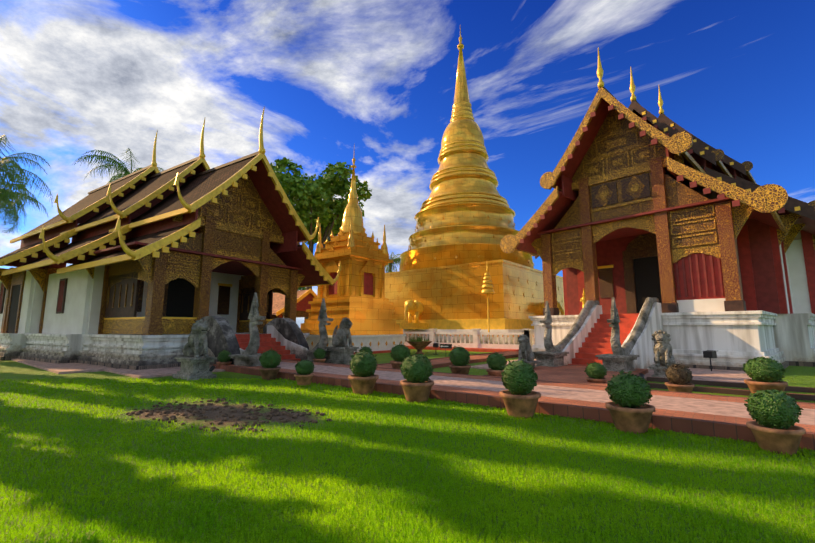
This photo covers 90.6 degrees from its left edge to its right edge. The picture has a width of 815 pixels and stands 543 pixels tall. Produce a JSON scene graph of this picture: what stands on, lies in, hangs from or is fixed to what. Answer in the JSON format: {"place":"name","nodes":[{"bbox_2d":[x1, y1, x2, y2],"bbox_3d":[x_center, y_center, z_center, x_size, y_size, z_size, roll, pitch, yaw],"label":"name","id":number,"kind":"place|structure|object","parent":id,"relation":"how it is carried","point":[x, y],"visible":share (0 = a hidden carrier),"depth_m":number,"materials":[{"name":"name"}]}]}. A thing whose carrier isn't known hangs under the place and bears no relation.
{"place":"outdoors","nodes":[
{"label":"outdoors","id":0,"kind":"place"},
{"bbox_2d":[272,289,316,318],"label":"building","id":1,"kind":"structure","parent":0,"point":[304,297],"depth_m":28.09,"materials":[{"name":"paint"}]},
{"bbox_2d":[0,349,814,542],"bbox_3d":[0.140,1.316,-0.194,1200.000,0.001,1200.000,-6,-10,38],"label":"ground","id":2,"kind":"structure","parent":0,"point":[800,376],"depth_m":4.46,"materials":[{"name":"green plant"}]},
{"bbox_2d":[0,174,43,226],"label":"palm","id":3,"kind":"object","parent":2,"relation":"on","point":[12,207],"visible":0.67,"depth_m":41.57,"materials":[{"name":"green plant"}]},
{"bbox_2d":[0,184,47,236],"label":"palm","id":4,"kind":"object","parent":2,"relation":"on","point":[5,221],"visible":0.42,"depth_m":46.90,"materials":[{"name":"green plant"}]},
{"bbox_2d":[0,135,53,221],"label":"palm","id":5,"kind":"object","parent":2,"relation":"on","point":[12,174],"visible":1,"depth_m":36.41,"materials":[{"name":"green plant"}]},
{"bbox_2d":[72,148,163,183],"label":"palm","id":6,"kind":"object","parent":2,"relation":"on","point":[121,169],"visible":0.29,"depth_m":46.12,"materials":[{"name":"green plant"}]},
{"bbox_2d":[0,106,340,369],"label":"temple","id":7,"kind":"structure","parent":2,"relation":"on","point":[162,262],"depth_m":16.61,"materials":[{"name":"paint"}]},
{"bbox_2d":[172,319,216,379],"bbox_3d":[-5.770,2.095,11.009,1.011,1.575,0.715,-6,-10,38],"label":"lion","id":8,"kind":"object","parent":2,"relation":"on","point":[196,359],"visible":1,"depth_m":10.80,"materials":[{"name":"stone"}]},
{"bbox_2d":[120,398,331,433],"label":"dirt clods","id":9,"kind":"object","parent":2,"relation":"on","point":[199,417],"visible":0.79,"depth_m":6.23,"materials":[{"name":"brown soil"}]},
{"bbox_2d":[259,348,281,379],"bbox_3d":[-3.603,2.416,10.560,0.549,0.816,0.558,-6,-10,38],"label":"bush","id":10,"kind":"object","parent":2,"relation":"on","point":[269,360],"visible":0.98,"depth_m":10.39,"materials":[{"name":"plant"}]},
{"bbox_2d":[229,292,332,366],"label":"naga statues","id":11,"kind":"object","parent":2,"relation":"on","point":[249,356],"visible":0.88,"depth_m":12.88,"materials":[{"name":"stone"}]},
{"bbox_2d":[294,360,314,385],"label":"bush","id":12,"kind":"object","parent":2,"relation":"on","point":[304,369],"visible":1,"depth_m":9.33,"materials":[{"name":"plant"}]},
{"bbox_2d":[313,348,325,362],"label":"bush","id":13,"kind":"object","parent":2,"relation":"on","point":[319,354],"visible":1,"depth_m":14.16,"materials":[{"name":"plant"}]},
{"bbox_2d":[270,157,373,321],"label":"tree","id":14,"kind":"object","parent":2,"relation":"on","point":[310,205],"visible":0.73,"depth_m":41.70,"materials":[{"name":"green plant"}]},
{"bbox_2d":[325,317,358,364],"bbox_3d":[-2.410,2.553,14.825,1.057,1.730,0.745,-6,-10,38],"label":"lion","id":15,"kind":"object","parent":2,"relation":"on","point":[341,351],"visible":1,"depth_m":14.62,"materials":[{"name":"stone"}]},
{"bbox_2d":[300,157,405,353],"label":"chedi","id":16,"kind":"structure","parent":2,"relation":"on","point":[355,292],"depth_m":22.47,"materials":[{"name":"gold"}]},
{"bbox_2d":[348,349,378,394],"bbox_3d":[-0.920,2.065,8.351,0.658,0.895,0.639,-6,-10,38],"label":"bush","id":17,"kind":"object","parent":2,"relation":"on","point":[363,378],"visible":0.98,"depth_m":8.14,"materials":[{"name":"plant"}]},
{"bbox_2d":[360,347,371,352],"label":"bush","id":18,"kind":"object","parent":2,"relation":"on","point":[367,349],"visible":0.35,"depth_m":15.00,"materials":[{"name":"plant"}]},
{"bbox_2d":[385,253,400,272],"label":"tree","id":19,"kind":"object","parent":2,"relation":"on","point":[388,267],"visible":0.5,"depth_m":49.99,"materials":[{"name":"green plant"}]},
{"bbox_2d":[390,343,409,368],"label":"bush","id":20,"kind":"object","parent":2,"relation":"on","point":[400,352],"visible":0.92,"depth_m":11.94,"materials":[{"name":"plant"}]},
{"bbox_2d":[11,351,814,449],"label":"paths","id":21,"kind":"structure","parent":2,"relation":"on","point":[570,391],"depth_m":7.88,"materials":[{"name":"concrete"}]},
{"bbox_2d":[216,350,231,368],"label":"bush","id":22,"kind":"object","parent":21,"relation":"on","point":[223,357],"visible":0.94,"depth_m":12.81,"materials":[{"name":"plant"}]},
{"bbox_2d":[191,316,309,364],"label":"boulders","id":23,"kind":"structure","parent":21,"relation":"on","point":[220,334],"depth_m":13.88,"materials":[{"name":"stone"}]},
{"bbox_2d":[400,353,433,402],"bbox_3d":[0.177,1.957,7.475,0.641,0.866,0.638,-6,-10,38],"label":"bush","id":24,"kind":"object","parent":2,"relation":"on","point":[417,384],"visible":1,"depth_m":7.28,"materials":[{"name":"plant"}]},
{"bbox_2d":[407,335,431,354],"bbox_3d":[0.616,3.738,20.628,1.320,0.999,1.320,-6,-10,38],"label":"planter","id":25,"kind":"object","parent":2,"relation":"on","point":[419,345],"visible":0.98,"depth_m":20.37,"materials":[{"name":"ceramic"}]},
{"bbox_2d":[440,344,451,351],"bbox_3d":[1.728,3.585,18.181,0.560,0.620,0.036,-3,-8,19],"label":"sign","id":26,"kind":"object","parent":2,"relation":"on","point":[447,346],"visible":0.9,"depth_m":18.19,"materials":[{"name":"black metal"}]},
{"bbox_2d":[449,345,470,373],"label":"bush","id":27,"kind":"object","parent":2,"relation":"on","point":[459,358],"visible":1,"depth_m":10.69,"materials":[{"name":"plant"}]},
{"bbox_2d":[403,329,534,351],"bbox_3d":[5.203,5.686,35.566,21.200,1.300,21.200,-6,-10,38],"label":"balustrade","id":28,"kind":"object","parent":2,"relation":"on","point":[476,345],"visible":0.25,"depth_m":24.02,"materials":[{"name":"white"}]},
{"bbox_2d":[385,27,564,344],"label":"chedi","id":29,"kind":"structure","parent":2,"relation":"on","point":[464,219],"depth_m":31.57,"materials":[{"name":"paint"}]},
{"bbox_2d":[481,269,494,343],"bbox_3d":[5.009,2.039,25.072,0.857,5.600,0.857,-6,-10,38],"label":"ceremonial umbrella","id":30,"kind":"object","parent":2,"relation":"on","point":[487,285],"visible":0.94,"depth_m":25.01,"materials":[{"name":"gold metal"}]},
{"bbox_2d":[486,351,506,375],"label":"bush","id":31,"kind":"object","parent":2,"relation":"on","point":[497,361],"visible":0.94,"depth_m":10.02,"materials":[{"name":"plant"}]},
{"bbox_2d":[499,358,540,417],"bbox_3d":[1.735,1.785,6.232,0.615,0.861,0.649,-6,-10,38],"label":"bush","id":32,"kind":"object","parent":2,"relation":"on","point":[519,396],"visible":1,"depth_m":6.03,"materials":[{"name":"plant"}]},
{"bbox_2d":[511,334,540,367],"bbox_3d":[3.520,2.441,11.987,0.595,1.163,0.827,-6,-10,38],"label":"lion","id":33,"kind":"object","parent":2,"relation":"on","point":[526,353],"visible":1,"depth_m":11.84,"materials":[{"name":"stone"}]},
{"bbox_2d":[533,297,658,371],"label":"stair balustrades","id":34,"kind":"object","parent":2,"relation":"on","point":[620,358],"visible":0.94,"depth_m":12.55,"materials":[{"name":"stone"}]},
{"bbox_2d":[584,361,607,382],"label":"bush","id":35,"kind":"object","parent":2,"relation":"on","point":[596,372],"visible":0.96,"depth_m":8.75,"materials":[{"name":"plant"}]},
{"bbox_2d":[605,370,655,433],"bbox_3d":[2.929,1.699,5.327,0.585,0.778,0.579,-6,-10,38],"label":"bush","id":36,"kind":"object","parent":2,"relation":"on","point":[628,407],"visible":1,"depth_m":5.15,"materials":[{"name":"plant"}]},
{"bbox_2d":[500,47,814,370],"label":"temple","id":37,"kind":"structure","parent":2,"relation":"on","point":[709,247],"depth_m":15.13,"materials":[{"name":"paint"}]},
{"bbox_2d":[580,288,585,307],"bbox_3d":[8.242,1.444,18.752,0.373,1.320,0.342,-6,-10,38],"label":"deva","id":38,"kind":"object","parent":37,"relation":"on","point":[582,299],"visible":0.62,"depth_m":18.73,"materials":[{"name":"gold metal"}]},
{"bbox_2d":[647,330,675,377],"bbox_3d":[6.884,2.216,10.840,0.685,1.290,0.965,-6,-10,38],"label":"lion","id":39,"kind":"object","parent":2,"relation":"on","point":[663,357],"visible":0.94,"depth_m":10.64,"materials":[{"name":"stone"}]},
{"bbox_2d":[665,362,694,392],"bbox_3d":[5.252,2.094,7.789,0.479,0.681,0.491,-6,-10,38],"label":"bush","id":40,"kind":"object","parent":2,"relation":"on","point":[679,376],"visible":0.98,"depth_m":7.66,"materials":[{"name":"plant"}]},
{"bbox_2d":[703,350,716,370],"bbox_3d":[9.089,2.703,12.065,0.280,0.665,0.300,3,-9,-21],"label":"spot","id":41,"kind":"object","parent":2,"relation":"on","point":[710,354],"visible":0.71,"depth_m":12.03,"materials":[{"name":"black metal"}]},
{"bbox_2d":[742,356,787,392],"bbox_3d":[6.714,1.999,7.588,0.635,0.814,0.624,-6,-10,38],"label":"bush","id":42,"kind":"object","parent":2,"relation":"on","point":[763,373],"visible":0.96,"depth_m":7.44,"materials":[{"name":"plant"}]},
{"bbox_2d":[744,388,805,454],"bbox_3d":[4.036,1.627,4.437,0.494,0.672,0.482,-6,-10,38],"label":"bush","id":43,"kind":"object","parent":2,"relation":"on","point":[774,413],"visible":1,"depth_m":4.32,"materials":[{"name":"plant"}]},
{"bbox_2d":[0,0,814,327],"label":"sky","id":44,"kind":"structure","parent":0,"point":[372,82],"materials":[{"name":"blue"}]}
]}

